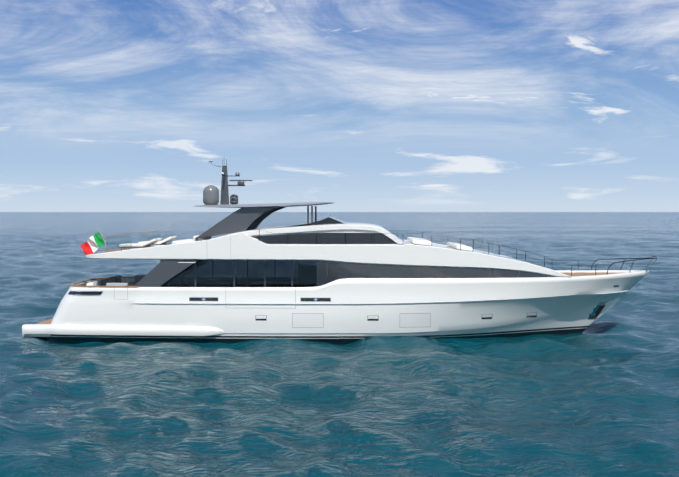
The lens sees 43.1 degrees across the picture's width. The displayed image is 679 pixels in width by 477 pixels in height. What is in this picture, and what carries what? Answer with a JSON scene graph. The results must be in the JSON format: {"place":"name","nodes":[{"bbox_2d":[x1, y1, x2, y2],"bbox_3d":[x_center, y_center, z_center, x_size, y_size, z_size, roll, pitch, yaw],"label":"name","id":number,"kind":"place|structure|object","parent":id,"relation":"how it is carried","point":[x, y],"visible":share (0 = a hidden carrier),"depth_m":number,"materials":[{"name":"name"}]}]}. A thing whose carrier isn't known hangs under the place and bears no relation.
{"place":"outdoors","nodes":[
{"label":"outdoors","id":0,"kind":"place"},
{"bbox_2d":[86,275,145,285],"bbox_3d":[-12.698,2.850,50.434,2.740,1.090,6.100,0,2,2],"label":"sofa","id":1,"kind":"object","parent":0,"point":[113,281],"visible":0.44,"depth_m":49.81,"materials":[{"name":"white fabric"}]},
{"bbox_2d":[0,212,678,476],"bbox_3d":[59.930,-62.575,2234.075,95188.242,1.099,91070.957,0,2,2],"label":"sea","id":2,"kind":"structure","parent":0,"point":[599,397],"depth_m":34.99,"materials":[{"name":"liquid"}]},
{"bbox_2d":[45,270,649,344],"bbox_3d":[0.692,4.347,50.115,34.350,5.138,7.550,0,2,2],"label":"yacht hull","id":3,"kind":"object","parent":2,"relation":"on","point":[456,307],"visible":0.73,"depth_m":46.74,"materials":[{"name":"paint"}]},
{"bbox_2d":[23,318,52,336],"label":"swim platform","id":4,"kind":"structure","parent":3,"relation":"attached to","point":[48,321],"depth_m":47.59,"materials":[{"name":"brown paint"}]},
{"bbox_2d":[68,291,102,294],"bbox_3d":[-13.971,2.986,47.145,2.153,0.219,0.217,0,2,15],"label":"stern fairlead strip","id":5,"kind":"object","parent":3,"relation":"on","point":[84,292],"visible":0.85,"depth_m":47.08,"materials":[{"name":"silver metal"}]},
{"bbox_2d":[70,276,137,286],"bbox_3d":[-12.984,2.509,50.431,4.309,0.049,7.203,0,2,2],"label":"cap rail","id":6,"kind":"object","parent":3,"relation":"on","point":[72,284],"visible":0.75,"depth_m":47.34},
{"bbox_2d":[22,324,223,335],"bbox_3d":[-11.444,4.940,50.465,11.830,0.550,7.684,0,2,2],"label":"hull sponson","id":7,"kind":"object","parent":3,"relation":"attached to","point":[114,330],"visible":0.42,"depth_m":46.80,"materials":[{"name":"white paint"}]},
{"bbox_2d":[134,260,316,286],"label":"wing panels","id":8,"kind":"object","parent":3,"relation":"on","point":[161,273],"visible":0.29,"depth_m":46.75,"materials":[{"name":"grey metal"}]},
{"bbox_2d":[160,260,292,286],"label":"window mullions","id":9,"kind":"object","parent":3,"relation":"on","point":[264,273],"depth_m":47.42,"materials":[{"name":"metal"}]},
{"bbox_2d":[162,260,316,286],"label":"windows","id":10,"kind":"structure","parent":3,"relation":"on","point":[219,273],"depth_m":47.48,"materials":[{"name":"black glass"}]},
{"bbox_2d":[85,232,571,276],"bbox_3d":[-0.683,0.790,50.042,27.000,2.473,7.510,0,2,2],"label":"deck band","id":11,"kind":"object","parent":3,"relation":"on","point":[241,246],"visible":0.85,"depth_m":46.38,"materials":[{"name":"white paint"}]},
{"bbox_2d":[100,248,133,251],"bbox_3d":[-8.880,0.652,50.261,8.800,0.001,7.063,0,2,2],"label":"teak deck","id":12,"kind":"object","parent":11,"relation":"on","point":[113,250],"visible":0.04,"depth_m":49.17,"materials":[{"name":"brown wood"}]},
{"bbox_2d":[106,232,160,250],"bbox_3d":[-11.951,0.151,50.329,1.437,1.053,6.975,0,2,2],"label":"aft windbreak glass","id":13,"kind":"object","parent":12,"relation":"on","point":[130,244],"visible":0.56,"depth_m":46.92,"materials":[{"name":"clear glass"}]},
{"bbox_2d":[105,230,160,236],"bbox_3d":[-11.952,-0.301,50.315,1.442,0.218,7.045,0,2,2],"label":"handrail","id":14,"kind":"object","parent":13,"relation":"on","point":[130,233],"visible":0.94,"depth_m":46.90,"materials":[{"name":"silver metal"}]},
{"bbox_2d":[105,231,161,252],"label":"railing posts","id":15,"kind":"object","parent":12,"relation":"on","point":[131,241],"visible":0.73,"depth_m":46.94,"materials":[{"name":"silver metal"}]},
{"bbox_2d":[119,238,157,249],"bbox_3d":[-11.174,0.366,47.863,2.044,0.736,0.660,0,2,2],"label":"sun lounger","id":16,"kind":"object","parent":12,"relation":"on","point":[124,246],"visible":0.69,"depth_m":47.55,"materials":[{"name":"white fabric"}]},
{"bbox_2d":[126,238,161,249],"bbox_3d":[-11.149,0.338,48.762,2.044,0.736,0.660,0,2,2],"label":"sun lounger","id":17,"kind":"object","parent":11,"relation":"on","point":[159,239],"visible":0.4,"depth_m":48.71,"materials":[{"name":"white fabric"}]},
{"bbox_2d":[138,236,173,244],"bbox_3d":[-11.065,0.242,51.859,2.044,0.736,0.660,0,2,2],"label":"sun lounger","id":18,"kind":"object","parent":11,"relation":"on","point":[164,241],"visible":0.58,"depth_m":51.54,"materials":[{"name":"white fabric"}]},
{"bbox_2d":[172,235,210,243],"bbox_3d":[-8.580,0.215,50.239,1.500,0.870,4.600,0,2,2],"label":"sun lounger","id":19,"kind":"object","parent":11,"relation":"on","point":[189,240],"visible":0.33,"depth_m":48.27,"materials":[{"name":"white fabric"}]},
{"bbox_2d":[195,207,276,238],"bbox_3d":[-5.720,-0.888,47.800,4.706,1.834,0.250,0,2,2],"label":"support","id":20,"kind":"object","parent":11,"relation":"on","point":[241,219],"visible":0.92,"depth_m":47.67,"materials":[{"name":"grey metal"}]},
{"bbox_2d":[195,202,333,207],"bbox_3d":[-4.331,-1.957,50.056,8.100,0.325,5.500,0,2,2],"label":"hardtop","id":21,"kind":"object","parent":20,"relation":"on","point":[270,205],"visible":0.9,"depth_m":47.86,"materials":[{"name":"grey"}]},
{"bbox_2d":[203,159,252,204],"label":"mast radar domes","id":22,"kind":"structure","parent":21,"relation":"on","point":[210,194],"depth_m":49.95,"materials":[{"name":"grey metal"}]},
{"bbox_2d":[212,222,404,244],"bbox_3d":[-1.657,-0.229,50.037,10.850,1.390,6.300,0,2,2],"label":"wheelhouse","id":23,"kind":"object","parent":11,"relation":"on","point":[348,227],"depth_m":46.98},
{"bbox_2d":[247,207,285,229],"bbox_3d":[-5.593,-1.032,52.446,4.706,1.834,0.250,0,2,2],"label":"support","id":24,"kind":"object","parent":23,"relation":"on","point":[255,223],"visible":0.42,"depth_m":52.30,"materials":[{"name":"grey metal"}]},
{"bbox_2d":[276,217,344,227],"bbox_3d":[-2.057,-0.894,50.027,4.850,0.720,4.500,0,2,2],"label":"windscreen","id":25,"kind":"object","parent":23,"relation":"on","point":[330,220],"visible":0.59,"depth_m":47.91,"materials":[{"name":"black glass"}]},
{"bbox_2d":[307,206,308,223],"bbox_3d":[-1.754,-1.324,48.104,0.100,1.000,0.070,0,2,2],"label":"post","id":26,"kind":"object","parent":25,"relation":"on","point":[307,214],"visible":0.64,"depth_m":48.07,"materials":[{"name":"grey metal"}]},
{"bbox_2d":[311,206,312,222],"bbox_3d":[-1.534,-1.324,48.098,0.100,1.000,0.070,0,2,2],"label":"post","id":27,"kind":"object","parent":25,"relation":"on","point":[311,214],"visible":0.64,"depth_m":48.06,"materials":[{"name":"grey metal"}]},
{"bbox_2d":[315,206,316,221],"bbox_3d":[-1.431,-1.442,51.895,0.100,1.000,0.070,0,2,2],"label":"post","id":28,"kind":"object","parent":25,"relation":"on","point":[315,213],"visible":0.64,"depth_m":51.86,"materials":[{"name":"grey metal"}]},
{"bbox_2d":[407,237,472,250],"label":"sun pads","id":29,"kind":"object","parent":11,"relation":"on","point":[414,240],"visible":0.94,"depth_m":47.11,"materials":[{"name":"white fabric"}]},
{"bbox_2d":[259,229,656,275],"bbox_3d":[7.004,0.711,49.830,22.509,2.610,7.343,0,2,2],"label":"railing","id":30,"kind":"object","parent":11,"relation":"on","point":[397,233],"visible":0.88,"depth_m":47.27,"materials":[{"name":"black"}]},
{"bbox_3d":[-13.763,0.186,50.380,0.709,1.241,0.044,0,2,2],"label":"flag staff","id":31,"kind":"object","parent":11,"relation":"attached to","visible":0},
{"bbox_2d":[80,232,104,254],"bbox_3d":[-14.432,0.342,50.382,1.446,1.497,0.338,0,2,-4],"label":"italian flag","id":32,"kind":"object","parent":31,"relation":"hanging from","point":[93,244],"visible":1,"depth_m":50.41,"materials":[{"name":"multicoloured fabric"}]},
{"bbox_2d":[114,285,618,327],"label":"hull fittings","id":33,"kind":"object","parent":3,"relation":"on","point":[307,320],"visible":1,"depth_m":46.51,"materials":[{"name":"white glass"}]},
{"bbox_2d":[317,260,556,285],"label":"side window","id":34,"kind":"structure","parent":3,"relation":"on","point":[339,270],"depth_m":46.39,"materials":[{"name":"black glass"}]},
{"bbox_2d":[369,264,518,277],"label":"window mullions","id":35,"kind":"object","parent":3,"relation":"on","point":[414,272],"visible":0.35,"depth_m":46.37,"materials":[{"name":"metal"}]},
{"bbox_2d":[560,272,621,275],"bbox_3d":[14.377,2.045,49.671,6.730,0.147,5.503,0,2,2],"label":"foredeck","id":36,"kind":"object","parent":3,"relation":"on","point":[583,273],"visible":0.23,"depth_m":50.46,"materials":[{"name":"beige wood"}]},
{"bbox_2d":[587,302,606,319],"bbox_3d":[14.842,4.157,49.429,1.237,1.060,0.484,0,2,2],"label":"anchor","id":37,"kind":"object","parent":3,"relation":"on","point":[597,311],"visible":0.98,"depth_m":49.45,"materials":[{"name":"grey"}]},
{"bbox_2d":[0,0,678,211],"label":"sky","id":38,"kind":"structure","parent":0,"point":[106,105],"materials":[{"name":"blue"}]}
]}

